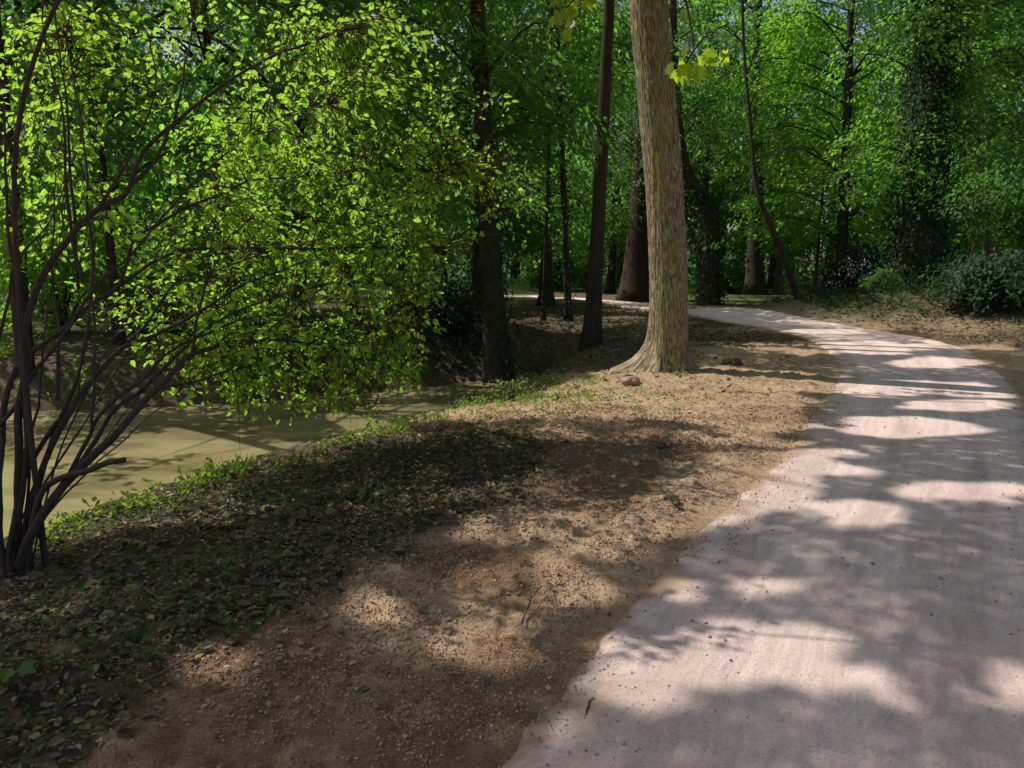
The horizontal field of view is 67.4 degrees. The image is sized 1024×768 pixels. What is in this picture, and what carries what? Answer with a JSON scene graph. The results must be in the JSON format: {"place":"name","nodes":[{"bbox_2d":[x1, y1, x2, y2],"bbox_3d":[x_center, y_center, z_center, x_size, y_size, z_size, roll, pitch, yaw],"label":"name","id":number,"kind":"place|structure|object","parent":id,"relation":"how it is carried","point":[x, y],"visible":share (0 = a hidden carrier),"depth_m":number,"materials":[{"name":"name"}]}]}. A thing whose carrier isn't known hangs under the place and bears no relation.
{"place":"outdoors","nodes":[
{"label":"outdoors","id":0,"kind":"place"},
{"bbox_2d":[2,371,536,537],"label":"water","id":1,"kind":"structure","parent":0,"point":[161,444],"depth_m":11.61,"materials":[{"name":"liquid"}]},
{"bbox_2d":[0,265,1023,767],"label":"ground","id":2,"kind":"structure","parent":0,"point":[500,753],"depth_m":4.22,"materials":[{"name":"soil"}]},
{"bbox_2d":[0,655,38,682],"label":"seedling","id":3,"kind":"object","parent":2,"relation":"on","point":[25,667],"visible":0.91,"depth_m":2.92,"materials":[{"name":"green plant"}]},
{"bbox_2d":[0,189,164,336],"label":"bush","id":4,"kind":"object","parent":2,"relation":"on","point":[65,272],"visible":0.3,"depth_m":16.55,"materials":[{"name":"green plant"}]},
{"bbox_2d":[0,0,171,377],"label":"overhanging tree","id":5,"kind":"object","parent":2,"relation":"on","point":[24,263],"visible":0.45,"depth_m":13.12,"materials":[{"name":"green plant"}]},
{"bbox_2d":[0,0,260,313],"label":"broadleaf tree","id":6,"kind":"object","parent":2,"relation":"on","point":[18,4],"visible":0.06,"depth_m":23.35,"materials":[{"name":"green plant"}]},
{"bbox_2d":[66,256,232,335],"bbox_3d":[-8.039,-2.004,17.343,3.265,1.843,2.899,0,9,0],"label":"bush","id":7,"kind":"object","parent":2,"relation":"on","point":[151,289],"visible":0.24,"depth_m":16.89,"materials":[{"name":"green plant"}]},
{"bbox_2d":[145,650,201,682],"bbox_3d":[-1.328,1.111,3.026,0.028,0.044,0.234,8,12,40],"label":"fallen twig","id":8,"kind":"object","parent":2,"relation":"on","point":[163,671],"visible":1,"depth_m":3.00,"materials":[{"name":"wood"}]},
{"bbox_2d":[4,0,376,310],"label":"broadleaf tree","id":9,"kind":"object","parent":2,"relation":"on","point":[206,30],"visible":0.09,"depth_m":22.24,"materials":[{"name":"green plant"}]},
{"bbox_2d":[95,208,287,322],"bbox_3d":[-8.128,-2.936,19.207,4.882,3.105,4.145,0,9,0],"label":"bush","id":10,"kind":"object","parent":2,"relation":"on","point":[171,248],"visible":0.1,"depth_m":18.54,"materials":[{"name":"green plant"}]},
{"bbox_2d":[0,0,419,344],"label":"broadleaf tree","id":11,"kind":"object","parent":2,"relation":"on","point":[100,151],"visible":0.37,"depth_m":14.82,"materials":[{"name":"green plant"}]},
{"bbox_2d":[0,317,439,401],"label":"bank plants","id":12,"kind":"object","parent":2,"relation":"on","point":[3,343],"visible":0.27,"depth_m":15.03,"materials":[{"name":"green plant"}]},
{"bbox_2d":[174,281,344,352],"bbox_3d":[-5.187,-1.380,15.708,3.546,1.431,2.693,0,9,0],"label":"bush","id":13,"kind":"object","parent":2,"relation":"on","point":[311,318],"visible":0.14,"depth_m":15.50,"materials":[{"name":"green plant"}]},
{"bbox_2d":[6,0,535,328],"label":"broadleaf tree","id":14,"kind":"object","parent":2,"relation":"on","point":[303,126],"visible":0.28,"depth_m":15.32,"materials":[{"name":"green plant"}]},
{"bbox_2d":[0,0,547,579],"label":"shrub","id":15,"kind":"object","parent":2,"relation":"on","point":[348,100],"visible":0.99,"depth_m":5.77,"materials":[{"name":"green plant"}]},
{"bbox_2d":[0,422,558,754],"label":"ground cover","id":16,"kind":"object","parent":2,"relation":"on","point":[131,634],"visible":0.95,"depth_m":3.83,"materials":[{"name":"green plant"}]},
{"bbox_2d":[4,373,558,548],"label":"bank weeds","id":17,"kind":"object","parent":2,"relation":"on","point":[134,499],"visible":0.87,"depth_m":6.05,"materials":[{"name":"green plant"}]},
{"bbox_2d":[198,0,436,297],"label":"broadleaf tree","id":18,"kind":"object","parent":2,"relation":"on","point":[325,264],"visible":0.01,"depth_m":32.82,"materials":[{"name":"green plant"}]},
{"bbox_2d":[89,0,569,322],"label":"broadleaf tree","id":19,"kind":"object","parent":2,"relation":"on","point":[452,259],"visible":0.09,"depth_m":19.39,"materials":[{"name":"green plant"}]},
{"bbox_2d":[321,543,341,557],"bbox_3d":[-0.990,0.923,4.221,0.111,0.076,0.133,0,9,0],"label":"soil clod","id":20,"kind":"object","parent":2,"relation":"on","point":[333,548],"visible":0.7,"depth_m":4.20,"materials":[{"name":"brown soil"}]},
{"bbox_2d":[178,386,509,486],"bbox_3d":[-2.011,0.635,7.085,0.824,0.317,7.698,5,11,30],"label":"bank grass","id":21,"kind":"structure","parent":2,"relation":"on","point":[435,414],"depth_m":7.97,"materials":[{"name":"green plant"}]},
{"bbox_2d":[357,488,386,498],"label":"seedling","id":22,"kind":"object","parent":2,"relation":"on","point":[364,492],"visible":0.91,"depth_m":5.06,"materials":[{"name":"green plant"}]},
{"bbox_2d":[216,0,600,310],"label":"broadleaf tree","id":23,"kind":"object","parent":2,"relation":"on","point":[449,216],"visible":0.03,"depth_m":23.67,"materials":[{"name":"green plant"}]},
{"bbox_2d":[0,354,852,767],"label":"soil crumbs","id":24,"kind":"object","parent":2,"relation":"on","point":[302,642],"visible":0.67,"depth_m":4.21,"materials":[{"name":"brown soil"}]},
{"bbox_2d":[418,485,439,520],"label":"fallen twig","id":25,"kind":"object","parent":2,"relation":"on","point":[425,502],"visible":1,"depth_m":4.88,"materials":[{"name":"brown wood"}]},
{"bbox_2d":[397,271,481,335],"bbox_3d":[-1.583,-1.900,18.397,2.690,1.606,2.378,0,9,0],"label":"bush","id":26,"kind":"object","parent":2,"relation":"on","point":[452,310],"visible":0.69,"depth_m":18.06,"materials":[{"name":"green plant"}]},
{"bbox_2d":[273,0,637,383],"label":"ivy tree","id":27,"kind":"object","parent":2,"relation":"on","point":[498,359],"visible":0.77,"depth_m":16.29,"materials":[{"name":"green plant"}]},
{"bbox_2d":[349,318,566,371],"bbox_3d":[-1.747,-1.001,18.218,6.305,1.013,4.980,0,9,0],"label":"bank ivy","id":28,"kind":"object","parent":2,"relation":"on","point":[454,335],"visible":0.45,"depth_m":17.59,"materials":[{"name":"green plant"}]},
{"bbox_2d":[334,0,646,307],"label":"broadleaf tree","id":29,"kind":"object","parent":2,"relation":"on","point":[554,221],"visible":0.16,"depth_m":26.46,"materials":[{"name":"green plant"}]},
{"bbox_2d":[0,287,1023,767],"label":"leaf litter","id":30,"kind":"object","parent":2,"relation":"on","point":[182,549],"visible":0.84,"depth_m":4.57,"materials":[{"name":"brown plant"}]},
{"bbox_2d":[0,0,1023,289],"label":"woodland","id":31,"kind":"object","parent":2,"relation":"on","point":[516,270],"visible":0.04,"depth_m":49.07,"materials":[{"name":"green plant"}]},
{"bbox_2d":[480,374,553,402],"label":"low green weeds","id":32,"kind":"object","parent":2,"relation":"on","point":[513,394],"visible":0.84,"depth_m":9.56,"materials":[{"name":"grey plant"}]},
{"bbox_2d":[522,586,540,622],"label":"fallen twig","id":33,"kind":"object","parent":2,"relation":"on","point":[537,590],"visible":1,"depth_m":3.52,"materials":[{"name":"wood"}]},
{"bbox_2d":[373,0,700,305],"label":"broadleaf tree","id":34,"kind":"object","parent":2,"relation":"on","point":[550,300],"visible":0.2,"depth_m":26.42,"materials":[{"name":"green plant"}]},
{"bbox_2d":[511,238,603,290],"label":"bush","id":35,"kind":"object","parent":2,"relation":"on","point":[556,267],"visible":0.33,"depth_m":43.16,"materials":[{"name":"green plant"}]},
{"bbox_2d":[444,0,679,320],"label":"young tree","id":36,"kind":"object","parent":2,"relation":"on","point":[547,183],"visible":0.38,"depth_m":20.49,"materials":[{"name":"green plant"}]},
{"bbox_2d":[438,367,708,428],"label":"apron weeds","id":37,"kind":"object","parent":2,"relation":"on","point":[545,401],"visible":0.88,"depth_m":8.92,"materials":[{"name":"green plant"}]},
{"bbox_2d":[436,0,718,320],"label":"ivy tree","id":38,"kind":"object","parent":2,"relation":"on","point":[568,315],"visible":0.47,"depth_m":20.37,"materials":[{"name":"green plant"}]},
{"bbox_2d":[391,363,797,435],"bbox_3d":[1.479,0.168,9.460,3.843,0.351,6.323,4,10,26],"label":"dry debris","id":39,"kind":"object","parent":2,"relation":"on","point":[584,391],"visible":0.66,"depth_m":8.89,"materials":[{"name":"plant"}]},
{"bbox_2d":[577,0,614,351],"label":"slim tree","id":40,"kind":"object","parent":2,"relation":"on","point":[592,333],"visible":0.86,"depth_m":15.98,"materials":[{"name":"brown plant"}]},
{"bbox_2d":[616,372,638,385],"bbox_3d":[1.527,-0.047,10.047,0.299,0.198,0.502,0,9,0],"label":"stone","id":41,"kind":"object","parent":2,"relation":"on","point":[626,378],"visible":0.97,"depth_m":9.86,"materials":[{"name":"stone"}]},
{"bbox_2d":[510,2,747,293],"bbox_3d":[5.620,-11.905,39.264,13.519,14.822,11.880,0,9,0],"label":"broadleaf tree","id":42,"kind":"object","parent":2,"relation":"on","point":[613,234],"visible":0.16,"depth_m":38.83,"materials":[{"name":"green plant"}]},
{"bbox_2d":[547,0,730,374],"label":"maple tree","id":43,"kind":"object","parent":2,"relation":"on","point":[665,348],"visible":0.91,"depth_m":10.81,"materials":[{"name":"brown plant"}]},
{"bbox_2d":[523,0,779,301],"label":"old tree","id":44,"kind":"object","parent":2,"relation":"on","point":[634,285],"visible":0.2,"depth_m":30.95,"materials":[{"name":"green plant"}]},
{"bbox_2d":[657,442,672,448],"bbox_3d":[1.281,0.514,6.431,0.137,0.052,0.080,-2,9,-11],"label":"soil clod","id":45,"kind":"object","parent":2,"relation":"on","point":[663,445],"visible":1,"depth_m":6.41,"materials":[{"name":"brown soil"}]},
{"bbox_2d":[554,0,783,305],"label":"ivy tree","id":46,"kind":"object","parent":2,"relation":"on","point":[710,274],"visible":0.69,"depth_m":28.08,"materials":[{"name":"green plant"}]},
{"bbox_2d":[664,493,681,506],"bbox_3d":[1.051,0.751,4.974,0.099,0.064,0.164,-3,10,-20],"label":"soil clod","id":47,"kind":"object","parent":2,"relation":"on","point":[674,498],"visible":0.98,"depth_m":4.97,"materials":[{"name":"brown soil"}]},
{"bbox_2d":[673,371,687,374],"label":"seedling","id":48,"kind":"object","parent":2,"relation":"on","point":[678,373],"visible":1,"depth_m":10.77,"materials":[{"name":"green plant"}]},
{"bbox_2d":[579,0,823,291],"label":"broadleaf tree","id":49,"kind":"object","parent":2,"relation":"on","point":[734,198],"visible":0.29,"depth_m":37.28,"materials":[{"name":"green plant"}]},
{"bbox_2d":[721,358,742,365],"bbox_3d":[3.385,-0.334,11.862,0.336,0.160,0.295,0,9,0],"label":"soil clod","id":50,"kind":"object","parent":2,"relation":"on","point":[735,361],"visible":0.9,"depth_m":11.77,"materials":[{"name":"brown soil"}]},
{"bbox_2d":[631,0,840,298],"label":"leaning tree","id":51,"kind":"object","parent":2,"relation":"on","point":[785,260],"visible":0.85,"depth_m":24.82,"materials":[{"name":"green plant"}]},
{"bbox_2d":[719,260,771,293],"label":"bush","id":52,"kind":"object","parent":2,"relation":"on","point":[735,278],"visible":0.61,"depth_m":36.23,"materials":[{"name":"green plant"}]},
{"bbox_2d":[629,0,867,294],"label":"tall tree","id":53,"kind":"object","parent":2,"relation":"on","point":[755,282],"visible":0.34,"depth_m":33.94,"materials":[{"name":"green plant"}]},
{"bbox_2d":[689,17,852,293],"bbox_3d":[12.479,-10.872,37.018,8.734,13.393,8.244,0,9,0],"label":"pale tree","id":54,"kind":"object","parent":2,"relation":"on","point":[778,286],"visible":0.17,"depth_m":37.78,"materials":[{"name":"green plant"}]},
{"bbox_2d":[701,16,878,288],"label":"broadleaf tree","id":55,"kind":"object","parent":2,"relation":"on","point":[772,257],"visible":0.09,"depth_m":43.06,"materials":[{"name":"green plant"}]},
{"bbox_2d":[741,89,893,293],"bbox_3d":[14.239,-8.588,34.990,7.491,9.334,7.191,4,10,23],"label":"young tree","id":56,"kind":"object","parent":2,"relation":"on","point":[832,172],"visible":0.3,"depth_m":34.84,"materials":[{"name":"green plant"}]},
{"bbox_2d":[802,240,891,293],"bbox_3d":[11.837,-3.749,26.509,3.282,2.404,2.785,-4,10,-22],"label":"evergreen bush","id":57,"kind":"object","parent":2,"relation":"on","point":[851,270],"visible":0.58,"depth_m":26.11,"materials":[{"name":"green plant"}]},
{"bbox_2d":[688,0,1017,292],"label":"broadleaf tree","id":58,"kind":"object","parent":2,"relation":"on","point":[809,26],"visible":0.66,"depth_m":27.27,"materials":[{"name":"green plant"}]},
{"bbox_2d":[859,265,909,291],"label":"bush","id":59,"kind":"object","parent":2,"relation":"on","point":[883,281],"visible":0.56,"depth_m":24.28,"materials":[{"name":"green plant"}]},
{"bbox_2d":[747,282,1023,324],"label":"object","id":60,"kind":"object","parent":2,"relation":"on","point":[853,291],"visible":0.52,"depth_m":22.11,"materials":[{"name":"green plant"}]},
{"bbox_2d":[792,0,1023,288],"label":"ivy tree","id":61,"kind":"object","parent":2,"relation":"on","point":[915,242],"visible":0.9,"depth_m":24.19,"materials":[{"name":"green plant"}]},
{"bbox_2d":[806,12,1015,263],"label":"broadleaf tree","id":62,"kind":"object","parent":2,"relation":"on","point":[855,236],"visible":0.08,"depth_m":41.91,"materials":[{"name":"green plant"}]},
{"bbox_2d":[823,0,1023,261],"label":"broadleaf tree","id":63,"kind":"object","parent":2,"relation":"on","point":[967,226],"visible":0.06,"depth_m":33.82,"materials":[{"name":"green plant"}]},
{"bbox_2d":[831,0,1023,272],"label":"leaning tree","id":64,"kind":"object","parent":2,"relation":"on","point":[988,246],"visible":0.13,"depth_m":29.60,"materials":[{"name":"green plant"}]},
{"bbox_2d":[836,0,1023,258],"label":"broadleaf tree","id":65,"kind":"object","parent":2,"relation":"on","point":[1018,226],"visible":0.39,"depth_m":25.24,"materials":[{"name":"green plant"}]},
{"bbox_2d":[902,248,988,284],"bbox_3d":[13.827,-3.537,24.229,2.719,1.473,2.351,0,9,0],"label":"bush","id":66,"kind":"object","parent":2,"relation":"on","point":[937,267],"visible":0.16,"depth_m":23.96,"materials":[{"name":"green plant"}]},
{"bbox_2d":[874,99,1023,272],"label":"sapling","id":67,"kind":"object","parent":2,"relation":"on","point":[987,180],"visible":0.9,"depth_m":21.81,"materials":[{"name":"green plant"}]},
{"bbox_2d":[907,242,1023,313],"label":"bush","id":68,"kind":"object","parent":2,"relation":"on","point":[1007,275],"visible":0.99,"depth_m":19.89,"materials":[{"name":"green plant"}]},
{"bbox_2d":[6,0,1023,264],"label":"sky","id":69,"kind":"structure","parent":0,"point":[812,256],"materials":[{"name":"white"}]},
{"bbox_2d":[501,295,1023,767],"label":"path","id":70,"kind":"structure","parent":0,"point":[864,611],"depth_m":3.56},
{"bbox_2d":[585,697,592,715],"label":"fallen twig","id":71,"kind":"object","parent":70,"relation":"on","point":[587,708],"visible":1,"depth_m":2.79,"materials":[{"name":"brown wood"}]},
{"bbox_2d":[460,364,1023,767],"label":"path grit","id":72,"kind":"object","parent":70,"relation":"on","point":[621,741],"visible":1,"depth_m":4.12,"materials":[{"name":"grey gravel"}]}
]}

